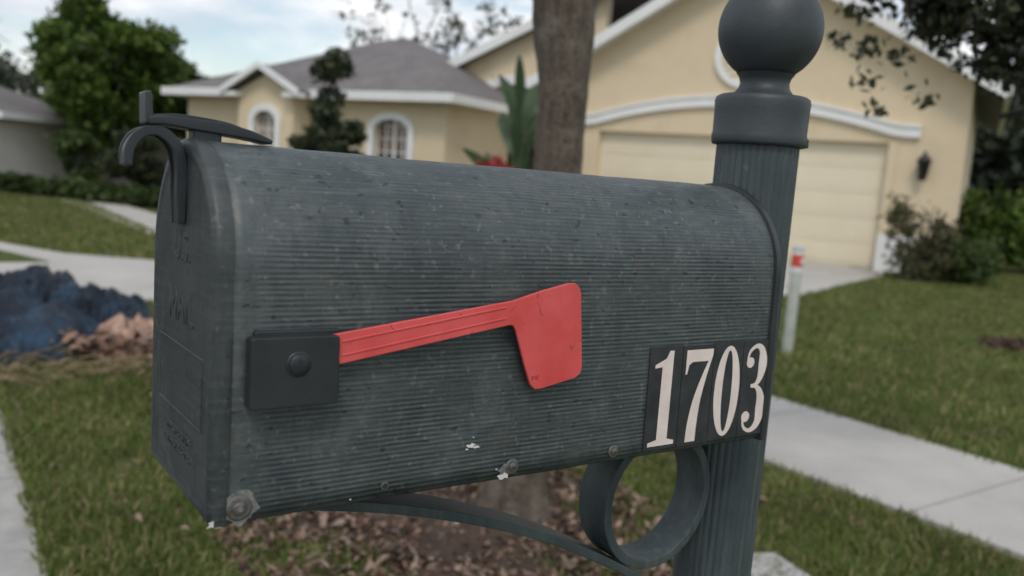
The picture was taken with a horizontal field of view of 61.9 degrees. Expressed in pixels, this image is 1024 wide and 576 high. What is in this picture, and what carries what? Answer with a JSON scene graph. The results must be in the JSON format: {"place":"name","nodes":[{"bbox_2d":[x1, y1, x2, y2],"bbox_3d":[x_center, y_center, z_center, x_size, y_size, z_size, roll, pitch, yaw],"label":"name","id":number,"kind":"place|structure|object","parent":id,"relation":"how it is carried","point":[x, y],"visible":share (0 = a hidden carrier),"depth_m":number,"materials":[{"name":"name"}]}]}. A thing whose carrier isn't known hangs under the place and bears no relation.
{"place":"outdoors","nodes":[
{"label":"outdoors","id":0,"kind":"place"},
{"bbox_2d":[0,87,62,118],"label":"hip roof","id":1,"kind":"structure","parent":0,"point":[13,101],"depth_m":23.93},
{"bbox_2d":[3,111,66,124],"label":"fascia side","id":2,"kind":"structure","parent":1,"relation":"attached to","point":[20,116],"depth_m":22.69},
{"bbox_2d":[0,189,154,259],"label":"lawn grass","id":3,"kind":"structure","parent":0,"point":[31,206],"depth_m":12.52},
{"bbox_2d":[0,242,883,301],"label":"driveway","id":4,"kind":"structure","parent":0,"point":[129,276],"depth_m":9.22,"materials":[{"name":"concrete"}]},
{"bbox_2d":[449,103,509,164],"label":"wing side wall","id":5,"kind":"structure","parent":0,"point":[475,129],"depth_m":17.39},
{"bbox_2d":[0,0,1013,92],"label":"sky","id":6,"kind":"structure","parent":0,"point":[225,36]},
{"bbox_2d":[308,446,709,575],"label":"mailbox bracket","id":7,"kind":"object","parent":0,"point":[668,536],"visible":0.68,"depth_m":0.79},
{"bbox_2d":[0,194,1023,575],"bbox_3d":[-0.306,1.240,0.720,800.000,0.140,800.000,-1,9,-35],"label":"ground","id":8,"kind":"structure","parent":0,"point":[91,474],"depth_m":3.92,"materials":[{"name":"plant"}]},
{"bbox_2d":[0,412,46,575],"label":"street curb","id":9,"kind":"structure","parent":8,"relation":"on","point":[15,558],"depth_m":2.79,"materials":[{"name":"concrete"}]},
{"bbox_2d":[0,250,49,261],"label":"lawn patch","id":10,"kind":"object","parent":8,"relation":"on","point":[6,256],"visible":0.75,"depth_m":9.03,"materials":[{"name":"plant"}]},
{"bbox_2d":[0,118,98,181],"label":"walls","id":11,"kind":"structure","parent":8,"relation":"on","point":[26,146],"depth_m":23.38,"materials":[{"name":"paint"}]},
{"bbox_2d":[44,129,103,181],"bbox_3d":[-10.320,-2.959,20.145,1.227,1.626,1.574,-1,9,-35],"label":"laurel tree","id":12,"kind":"object","parent":8,"relation":"on","point":[79,148],"visible":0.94,"depth_m":20.00,"materials":[{"name":"green plant"}]},
{"bbox_2d":[0,264,152,368],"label":"tarp pile","id":13,"kind":"object","parent":8,"relation":"on","point":[41,306],"visible":0.61,"depth_m":5.11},
{"bbox_2d":[0,343,152,391],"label":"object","id":14,"kind":"object","parent":8,"relation":"on","point":[140,363],"visible":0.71,"depth_m":4.67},
{"bbox_2d":[0,170,159,208],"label":"hedge","id":15,"kind":"object","parent":8,"relation":"on","point":[130,194],"visible":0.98,"depth_m":18.69,"materials":[{"name":"green plant"}]},
{"bbox_2d":[50,312,152,363],"bbox_3d":[-2.303,0.298,5.232,1.013,0.288,0.681,-1,9,-35],"label":"debris pile","id":16,"kind":"object","parent":8,"relation":"on","point":[138,333],"visible":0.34,"depth_m":5.07,"materials":[{"name":"beige cardboard"}]},
{"bbox_2d":[22,0,204,183],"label":"oak tree","id":17,"kind":"object","parent":8,"relation":"on","point":[99,65],"visible":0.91,"depth_m":23.34,"materials":[{"name":"green plant"}]},
{"bbox_2d":[95,126,165,190],"bbox_3d":[-8.411,-2.748,19.185,1.099,1.734,1.723,8,9,28],"label":"laurel tree","id":18,"kind":"object","parent":8,"relation":"on","point":[147,172],"visible":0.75,"depth_m":18.95,"materials":[{"name":"green plant"}]},
{"bbox_2d":[99,138,183,184],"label":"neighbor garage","id":19,"kind":"structure","parent":8,"relation":"on","point":[162,153],"depth_m":27.15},
{"bbox_2d":[160,56,216,139],"bbox_3d":[-9.753,-5.082,26.680,3.078,4.185,3.157,6,8,17],"label":"oak tree","id":20,"kind":"object","parent":8,"relation":"on","point":[183,133],"visible":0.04,"depth_m":25.79,"materials":[{"name":"green plant"}]},
{"bbox_2d":[187,95,238,143],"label":"wing wall","id":21,"kind":"structure","parent":8,"relation":"on","point":[224,108],"depth_m":19.35,"materials":[{"name":"beige paint"}]},
{"bbox_2d":[238,91,258,144],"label":"bay wall","id":22,"kind":"structure","parent":8,"relation":"on","point":[247,101],"depth_m":18.12,"materials":[{"name":"beige paint"}]},
{"bbox_2d":[238,74,290,91],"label":"bay gable","id":23,"kind":"structure","parent":22,"relation":"attached to","point":[265,82],"depth_m":17.80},
{"bbox_2d":[248,103,281,120],"bbox_3d":[-5.160,-3.680,17.819,0.880,0.350,0.068,8,9,28],"label":"window arch trim","id":24,"kind":"structure","parent":23,"relation":"attached to","point":[261,107],"depth_m":17.77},
{"bbox_2d":[256,91,277,107],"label":"wall","id":25,"kind":"structure","parent":22,"relation":"attached to","point":[268,97],"depth_m":17.80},
{"bbox_2d":[277,92,313,147],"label":"bay wall","id":26,"kind":"structure","parent":8,"relation":"on","point":[295,115],"depth_m":17.64,"materials":[{"name":"beige paint"}]},
{"bbox_2d":[286,46,368,154],"bbox_3d":[-3.013,-2.368,13.902,1.420,3.139,1.290,4,8,2],"label":"ligustrum tree","id":27,"kind":"object","parent":8,"relation":"on","point":[327,130],"visible":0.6,"depth_m":13.65,"materials":[{"name":"green plant"}]},
{"bbox_2d":[170,39,514,118],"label":"wing hip roof","id":28,"kind":"structure","parent":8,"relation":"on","point":[403,65],"depth_m":18.46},
{"bbox_2d":[225,68,265,90],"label":"bay roof","id":29,"kind":"structure","parent":28,"relation":"attached to","point":[249,78],"depth_m":18.02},
{"bbox_2d":[220,91,242,95],"bbox_3d":[-5.958,-4.134,18.129,0.440,0.090,0.218,8,9,28],"label":"bay return","id":30,"kind":"object","parent":29,"relation":"attached to","point":[231,93],"visible":1,"depth_m":18.03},
{"bbox_2d":[218,61,257,93],"bbox_3d":[-5.716,-4.393,17.817,1.110,0.680,0.048,8,9,28],"label":"bay rake","id":31,"kind":"object","parent":29,"relation":"attached to","point":[237,77],"visible":1,"depth_m":17.80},
{"bbox_2d":[262,63,310,94],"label":"bay roof","id":32,"kind":"structure","parent":28,"relation":"attached to","point":[299,80],"depth_m":17.77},
{"bbox_2d":[257,61,298,95],"bbox_3d":[-4.750,-4.254,17.300,1.100,0.680,0.048,8,9,28],"label":"bay rake","id":33,"kind":"object","parent":32,"relation":"attached to","point":[278,78],"visible":1,"depth_m":17.27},
{"bbox_2d":[282,92,305,97],"bbox_3d":[-4.428,-3.913,17.309,0.440,0.090,0.218,8,9,28],"label":"bay return","id":34,"kind":"object","parent":32,"relation":"attached to","point":[291,95],"visible":0.86,"depth_m":17.23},
{"bbox_2d":[315,99,377,155],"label":"wing wall","id":35,"kind":"structure","parent":8,"relation":"on","point":[364,111],"depth_m":17.42,"materials":[{"name":"beige paint"}]},
{"bbox_2d":[376,100,410,118],"bbox_3d":[-2.322,-3.587,17.111,0.850,0.440,0.200,8,9,28],"label":"wing head","id":36,"kind":"object","parent":35,"relation":"attached to","point":[400,107],"visible":0.5,"depth_m":17.01},
{"bbox_2d":[330,0,523,56],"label":"bare tree","id":37,"kind":"object","parent":8,"relation":"on","point":[456,23],"visible":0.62,"depth_m":27.48,"materials":[{"name":"grey plant"}]},
{"bbox_2d":[275,476,587,575],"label":"mulch bed","id":38,"kind":"object","parent":8,"relation":"on","point":[471,535],"visible":0.41,"depth_m":2.88,"materials":[{"name":"wood chip mulch"},{"name":"dry leaves"}]},
{"bbox_2d":[410,101,452,162],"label":"wing wall","id":39,"kind":"structure","parent":8,"relation":"on","point":[432,122],"depth_m":16.64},
{"bbox_2d":[377,123,379,155],"bbox_3d":[-2.760,-2.717,17.436,0.048,1.430,0.028,8,9,28],"label":"muntin","id":40,"kind":"object","parent":39,"relation":"attached to","point":[378,139],"visible":0.29,"depth_m":17.38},
{"bbox_2d":[385,120,387,156],"bbox_3d":[-2.574,-2.690,17.337,0.020,1.430,0.028,8,9,28],"label":"muntin","id":41,"kind":"object","parent":39,"relation":"on","point":[386,137],"visible":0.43,"depth_m":17.29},
{"bbox_2d":[367,112,414,130],"bbox_3d":[-2.405,-3.334,17.024,1.130,0.350,0.068,8,9,28],"label":"window arch trim","id":42,"kind":"structure","parent":39,"relation":"attached to","point":[406,121],"depth_m":16.97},
{"bbox_2d":[378,120,406,158],"bbox_3d":[-2.374,-2.680,17.258,0.950,1.500,0.021,8,9,28],"label":"window glass","id":43,"kind":"object","parent":39,"relation":"attached to","point":[390,133],"visible":0.36,"depth_m":17.24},
{"bbox_2d":[392,120,396,157],"bbox_3d":[-2.388,-2.663,17.237,0.048,1.430,0.028,8,9,28],"label":"muntin","id":44,"kind":"object","parent":39,"relation":"on","point":[394,137],"visible":0.5,"depth_m":17.18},
{"bbox_2d":[401,124,404,158],"bbox_3d":[-2.202,-2.636,17.138,0.020,1.430,0.028,8,9,28],"label":"muntin","id":45,"kind":"object","parent":39,"relation":"on","point":[403,141],"visible":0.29,"depth_m":17.09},
{"bbox_2d":[406,131,414,159],"bbox_3d":[-2.030,-2.490,16.896,0.140,1.229,0.068,8,9,28],"label":"window trim","id":46,"kind":"structure","parent":39,"relation":"attached to","point":[410,144],"depth_m":16.82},
{"bbox_2d":[213,466,673,575],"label":"leaf litter","id":47,"kind":"object","parent":8,"relation":"on","point":[321,517],"visible":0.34,"depth_m":2.85,"materials":[{"name":"brown plant"}]},
{"bbox_2d":[2,358,944,575],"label":"fallen leaves","id":48,"kind":"object","parent":8,"relation":"on","point":[369,565],"visible":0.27,"depth_m":3.07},
{"bbox_2d":[475,154,514,167],"bbox_3d":[-0.326,-1.401,14.313,1.248,1.683,1.046,-1,9,-35],"label":"bromeliad plant","id":49,"kind":"object","parent":8,"relation":"on","point":[497,162],"visible":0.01,"depth_m":14.11,"materials":[{"name":"red plant"}]},
{"bbox_2d":[462,55,538,169],"bbox_3d":[0.161,-2.395,15.377,2.225,3.274,2.041,-1,9,-35],"label":"bird of paradise plant","id":50,"kind":"object","parent":8,"relation":"on","point":[517,132],"visible":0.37,"depth_m":15.18,"materials":[{"name":"green plant"}]},
{"bbox_2d":[0,46,1023,208],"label":"distant trees","id":51,"kind":"object","parent":8,"relation":"on","point":[996,159],"visible":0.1,"depth_m":33.29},
{"bbox_2d":[459,0,651,66],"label":"entry roof","id":52,"kind":"structure","parent":8,"relation":"on","point":[621,9],"depth_m":19.33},
{"bbox_2d":[447,19,532,66],"bbox_3d":[0.133,-5.679,18.857,5.120,2.390,0.048,8,9,28],"label":"entry rake","id":53,"kind":"object","parent":52,"relation":"attached to","point":[496,41],"visible":0.44,"depth_m":19.16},
{"bbox_2d":[672,0,824,575],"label":"mailbox post","id":54,"kind":"object","parent":8,"relation":"on","point":[769,49],"visible":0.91,"depth_m":0.82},
{"bbox_2d":[119,90,781,528],"bbox_3d":[-0.020,0.005,0.686,0.543,0.260,0.177,-1,7,-35],"label":"mailbox","id":55,"kind":"object","parent":54,"relation":"attached to","point":[333,328],"visible":1,"depth_m":0.59,"materials":[{"name":"paint"}]},
{"bbox_2d":[151,138,234,527],"bbox_3d":[-0.214,0.019,0.563,0.012,0.232,0.158,-1,7,-35],"label":"door","id":56,"kind":"structure","parent":55,"relation":"in","point":[209,277],"depth_m":0.53,"materials":[{"name":"paint"}]},
{"bbox_2d":[477,0,1023,523],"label":"live oak tree","id":57,"kind":"object","parent":8,"relation":"on","point":[563,30],"visible":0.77,"depth_m":3.08,"materials":[{"name":"brown plant"}]},
{"bbox_2d":[751,552,808,575],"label":"utility slab","id":58,"kind":"structure","parent":8,"relation":"on","point":[785,565],"depth_m":2.87,"materials":[{"name":"concrete"}]},
{"bbox_2d":[781,245,804,353],"bbox_3d":[2.267,0.091,6.879,0.098,0.880,0.098,-1,9,-35],"label":"utility marker post","id":59,"kind":"object","parent":8,"relation":"on","point":[797,261],"visible":1,"depth_m":6.84,"materials":[{"name":"plastic"}]},
{"bbox_2d":[873,234,918,272],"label":"base trim","id":60,"kind":"structure","parent":8,"relation":"on","point":[879,261],"depth_m":15.62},
{"bbox_2d":[772,265,1023,471],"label":"lawn grass","id":61,"kind":"structure","parent":8,"relation":"on","point":[836,365],"depth_m":6.95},
{"bbox_2d":[877,190,965,281],"bbox_3d":[6.806,-0.822,14.072,1.305,1.500,1.122,3,8,-7],"label":"shrub","id":62,"kind":"object","parent":8,"relation":"on","point":[925,248],"visible":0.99,"depth_m":13.99,"materials":[{"name":"green plant"}]},
{"bbox_2d":[906,232,1019,285],"bbox_3d":[7.552,-0.496,14.242,1.874,0.928,1.534,-1,9,-35],"label":"shrub","id":63,"kind":"object","parent":8,"relation":"on","point":[978,259],"visible":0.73,"depth_m":13.98,"materials":[{"name":"green plant"}]},
{"bbox_2d":[976,84,1003,133],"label":"garage roof","id":64,"kind":"structure","parent":8,"relation":"on","point":[989,109],"depth_m":18.06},
{"bbox_2d":[528,0,672,88],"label":"rake","id":65,"kind":"object","parent":64,"relation":"attached to","point":[631,19],"visible":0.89,"depth_m":17.20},
{"bbox_2d":[537,0,680,84],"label":"soffit","id":66,"kind":"structure","parent":64,"relation":"attached to","point":[637,24],"depth_m":17.46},
{"bbox_2d":[726,71,736,74],"bbox_3d":[4.542,-4.181,16.581,0.751,0.070,0.031,8,9,28],"label":"vent louver","id":67,"kind":"object","parent":64,"relation":"attached to","point":[731,72],"visible":0.36,"depth_m":16.70,"materials":[{"name":"paint"}]},
{"bbox_2d":[585,97,921,137],"bbox_3d":[4.332,-3.413,16.737,6.780,0.630,0.087,8,9,28],"label":"arch band","id":68,"kind":"object","parent":64,"relation":"attached to","point":[886,128],"visible":0.65,"depth_m":16.87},
{"bbox_2d":[586,95,921,127],"bbox_3d":[4.332,-3.521,16.709,6.780,0.509,0.117,8,9,28],"label":"arch band lip","id":69,"kind":"object","parent":68,"relation":"attached to","point":[714,96],"visible":0.64,"depth_m":16.86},
{"bbox_2d":[835,0,1006,97],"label":"rake","id":70,"kind":"object","parent":64,"relation":"attached to","point":[891,26],"visible":0.33,"depth_m":14.78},
{"bbox_2d":[997,86,1013,136],"bbox_3d":[10.527,-3.664,18.274,0.090,0.140,9.420,8,9,28],"label":"gutter","id":71,"kind":"object","parent":64,"relation":"attached to","point":[1007,101],"visible":0.71,"depth_m":16.21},
{"bbox_2d":[958,182,1023,271],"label":"hedge","id":72,"kind":"object","parent":8,"relation":"on","point":[981,217],"visible":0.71,"depth_m":16.97,"materials":[{"name":"green plant"}]},
{"bbox_2d":[977,335,1023,352],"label":"dirt patch","id":73,"kind":"object","parent":8,"relation":"on","point":[1015,345],"visible":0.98,"depth_m":8.11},
{"bbox_2d":[507,88,530,167],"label":"entry back wall","id":74,"kind":"structure","parent":0,"point":[509,156],"depth_m":22.08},
{"bbox_2d":[48,196,1023,560],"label":"sidewalk","id":75,"kind":"structure","parent":0,"point":[960,490],"depth_m":4.04,"materials":[{"name":"concrete"}]},
{"bbox_2d":[461,0,612,88],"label":"entry wall","id":76,"kind":"structure","parent":0,"point":[502,60],"depth_m":19.31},
{"bbox_2d":[486,75,528,87],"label":"entry arch trim","id":77,"kind":"structure","parent":76,"relation":"attached to","point":[509,78],"depth_m":19.34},
{"bbox_2d":[598,175,882,219],"bbox_3d":[4.357,-1.855,17.128,5.750,0.460,0.040,8,9,28],"label":"door section","id":78,"kind":"object","parent":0,"point":[803,193],"depth_m":16.18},
{"bbox_2d":[793,193,799,207],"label":"door panel","id":79,"kind":"structure","parent":78,"relation":"attached to","point":[796,200],"depth_m":16.49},
{"bbox_2d":[805,194,838,210],"bbox_3d":[5.908,-1.627,16.271,0.590,0.285,0.006,8,9,28],"label":"door panel","id":80,"kind":"structure","parent":78,"relation":"attached to","point":[822,202],"depth_m":16.27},
{"bbox_2d":[844,197,879,214],"bbox_3d":[6.532,-1.538,15.936,0.590,0.285,0.012,8,9,27],"label":"door panel","id":81,"kind":"structure","parent":78,"relation":"attached to","point":[861,205],"depth_m":15.93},
{"bbox_2d":[599,153,885,193],"bbox_3d":[4.390,-2.316,17.066,5.750,0.460,0.040,8,9,28],"label":"door section","id":82,"kind":"object","parent":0,"point":[845,171],"depth_m":17.31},
{"bbox_2d":[602,158,628,172],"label":"door panel","id":83,"kind":"structure","parent":82,"relation":"attached to","point":[615,164],"depth_m":18.21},
{"bbox_2d":[633,159,660,174],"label":"door panel","id":84,"kind":"structure","parent":82,"relation":"attached to","point":[646,166],"depth_m":17.88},
{"bbox_2d":[665,161,693,176],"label":"door panel","id":85,"kind":"structure","parent":82,"relation":"attached to","point":[686,169],"depth_m":17.54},
{"bbox_2d":[699,163,713,177],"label":"door panel","id":86,"kind":"structure","parent":82,"relation":"attached to","point":[706,170],"depth_m":17.28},
{"bbox_2d":[796,169,802,183],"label":"door panel","id":87,"kind":"structure","parent":82,"relation":"attached to","point":[799,176],"depth_m":16.43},
{"bbox_2d":[808,170,841,186],"bbox_3d":[5.942,-2.088,16.209,0.590,0.285,0.006,8,9,28],"label":"door panel","id":88,"kind":"structure","parent":82,"relation":"attached to","point":[824,178],"depth_m":16.21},
{"bbox_2d":[847,172,882,188],"bbox_3d":[6.565,-1.998,15.875,0.590,0.285,0.012,8,9,27],"label":"door panel","id":89,"kind":"structure","parent":82,"relation":"attached to","point":[865,180],"depth_m":15.87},
{"bbox_2d":[600,131,888,168],"bbox_3d":[4.424,-2.776,17.005,5.750,0.460,0.040,8,9,28],"label":"door section","id":90,"kind":"object","parent":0,"point":[807,160],"depth_m":17.29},
{"bbox_2d":[604,136,630,149],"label":"door panel","id":91,"kind":"structure","parent":90,"relation":"attached to","point":[617,142],"depth_m":18.15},
{"bbox_2d":[635,137,662,151],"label":"door panel","id":92,"kind":"structure","parent":90,"relation":"attached to","point":[648,144],"depth_m":17.82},
{"bbox_2d":[667,139,696,153],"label":"door panel","id":93,"kind":"structure","parent":90,"relation":"attached to","point":[688,146],"depth_m":17.48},
{"bbox_2d":[701,140,715,154],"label":"door panel","id":94,"kind":"structure","parent":90,"relation":"attached to","point":[708,147],"depth_m":17.22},
{"bbox_2d":[799,149,804,159],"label":"door panel","id":95,"kind":"structure","parent":90,"relation":"attached to","point":[801,154],"depth_m":16.37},
{"bbox_2d":[811,145,844,161],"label":"door panel","id":96,"kind":"structure","parent":90,"relation":"attached to","point":[826,153],"depth_m":16.14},
{"bbox_2d":[850,147,885,163],"bbox_3d":[6.599,-2.459,15.814,0.590,0.285,0.012,8,9,27],"label":"door panel","id":97,"kind":"structure","parent":90,"relation":"attached to","point":[867,155],"depth_m":15.81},
{"bbox_2d":[582,0,974,272],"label":"garage wall","id":98,"kind":"structure","parent":0,"point":[669,52],"depth_m":15.88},
{"bbox_2d":[715,43,739,86],"bbox_3d":[4.554,-4.505,16.517,1.240,1.240,0.080,8,9,28],"label":"round vent ring","id":99,"kind":"object","parent":98,"relation":"attached to","point":[725,76],"visible":0.27,"depth_m":16.73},
{"bbox_2d":[605,131,885,244],"bbox_3d":[4.372,-1.872,17.151,5.790,2.360,0.017,8,9,28],"label":"door backing","id":100,"kind":"object","parent":98,"relation":"attached to","point":[795,188],"depth_m":16.40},
{"bbox_2d":[878,143,897,233],"bbox_3d":[6.846,-1.808,15.539,0.135,1.647,0.027,8,9,28],"label":"door jamb","id":101,"kind":"object","parent":98,"relation":"attached to","point":[890,167],"depth_m":15.52,"materials":[{"name":"beige paint"}]},
{"bbox_2d":[916,150,931,180],"bbox_3d":[7.298,-2.167,15.116,0.270,0.540,0.273,8,9,28],"label":"coach lantern","id":102,"kind":"object","parent":98,"relation":"attached to","point":[924,161],"visible":1,"depth_m":15.04,"materials":[{"name":"metal"}]},
{"bbox_2d":[787,237,875,268],"bbox_3d":[4.290,-0.933,17.250,5.750,0.460,0.040,8,9,28],"label":"door section","id":103,"kind":"object","parent":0,"point":[835,250],"depth_m":16.23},
{"bbox_2d":[788,241,793,255],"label":"door panel","id":104,"kind":"structure","parent":103,"relation":"attached to","point":[790,248],"depth_m":16.61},
{"bbox_2d":[801,242,832,259],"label":"door panel","id":105,"kind":"structure","parent":103,"relation":"attached to","point":[818,251],"depth_m":16.38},
{"bbox_2d":[838,246,872,263],"bbox_3d":[6.465,-0.616,16.059,0.590,0.285,0.012,8,9,27],"label":"door panel","id":106,"kind":"structure","parent":103,"relation":"attached to","point":[856,255],"depth_m":16.06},
{"bbox_2d":[790,213,878,244],"bbox_3d":[4.323,-1.394,17.189,5.750,0.460,0.040,8,9,28],"label":"door section","id":107,"kind":"object","parent":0,"point":[800,217],"depth_m":16.19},
{"bbox_2d":[790,217,796,231],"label":"door panel","id":108,"kind":"structure","parent":107,"relation":"attached to","point":[793,224],"depth_m":16.55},
{"bbox_2d":[802,218,835,235],"bbox_3d":[5.875,-1.167,16.332,0.590,0.285,0.006,8,9,28],"label":"door panel","id":109,"kind":"structure","parent":107,"relation":"attached to","point":[818,227],"depth_m":16.33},
{"bbox_2d":[841,222,875,239],"bbox_3d":[6.498,-1.077,15.998,0.590,0.285,0.012,8,9,27],"label":"door panel","id":110,"kind":"structure","parent":107,"relation":"attached to","point":[858,230],"depth_m":15.99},
{"bbox_2d":[954,85,976,232],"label":"garage side wall","id":111,"kind":"structure","parent":0,"point":[969,152],"depth_m":17.21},
{"bbox_3d":[-5.226,-1.892,18.177,0.600,0.750,0.200,8,9,28],"label":"bay sill","id":112,"kind":"object","parent":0,"visible":0},
{"bbox_2d":[260,111,273,146],"bbox_3d":[-5.131,-3.007,18.055,0.700,1.540,0.021,8,9,28],"label":"window glass","id":113,"kind":"object","parent":112,"relation":"on","point":[266,125],"visible":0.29,"depth_m":18.03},
{"bbox_2d":[263,111,264,145],"bbox_3d":[-5.276,-3.009,18.105,0.020,1.470,0.028,8,9,28],"label":"muntin","id":114,"kind":"object","parent":113,"relation":"attached to","point":[264,125],"visible":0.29,"depth_m":18.04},
{"bbox_2d":[267,112,270,145],"bbox_3d":[-5.144,-2.990,18.035,0.048,1.470,0.028,8,9,28],"label":"muntin","id":115,"kind":"object","parent":113,"relation":"attached to","point":[269,122],"depth_m":17.97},
{"bbox_3d":[-2.518,-1.884,17.204,1.250,0.119,0.098,8,9,28],"label":"window sill","id":116,"kind":"object","parent":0,"visible":0},
{"bbox_2d":[366,129,374,155],"bbox_3d":[-2.895,-2.615,17.360,0.140,1.229,0.068,8,9,28],"label":"window trim","id":117,"kind":"structure","parent":116,"relation":"on","point":[370,143],"depth_m":17.28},
{"bbox_3d":[-5.276,-2.191,18.004,1.000,0.119,0.098,8,9,28],"label":"window sill","id":118,"kind":"object","parent":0,"visible":0},
{"bbox_2d":[247,120,254,144],"bbox_3d":[-5.542,-2.926,18.099,0.140,1.269,0.068,8,9,28],"label":"window trim","id":119,"kind":"structure","parent":118,"relation":"on","point":[251,125],"depth_m":18.01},
{"bbox_2d":[273,121,281,146],"bbox_3d":[-4.895,-2.833,17.752,0.140,1.269,0.068,8,9,28],"label":"window trim","id":120,"kind":"structure","parent":118,"relation":"on","point":[277,135],"depth_m":17.67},
{"bbox_3d":[-4.053,-4.147,18.639,7.850,0.056,2.100,8,9,28],"label":"soffit","id":121,"kind":"object","parent":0,"visible":0},
{"bbox_2d":[161,86,452,101],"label":"fascia front","id":122,"kind":"structure","parent":121,"relation":"attached to","point":[401,96],"depth_m":16.70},
{"bbox_2d":[452,93,507,112],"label":"fascia","id":123,"kind":"structure","parent":121,"relation":"attached to","point":[477,102],"depth_m":16.68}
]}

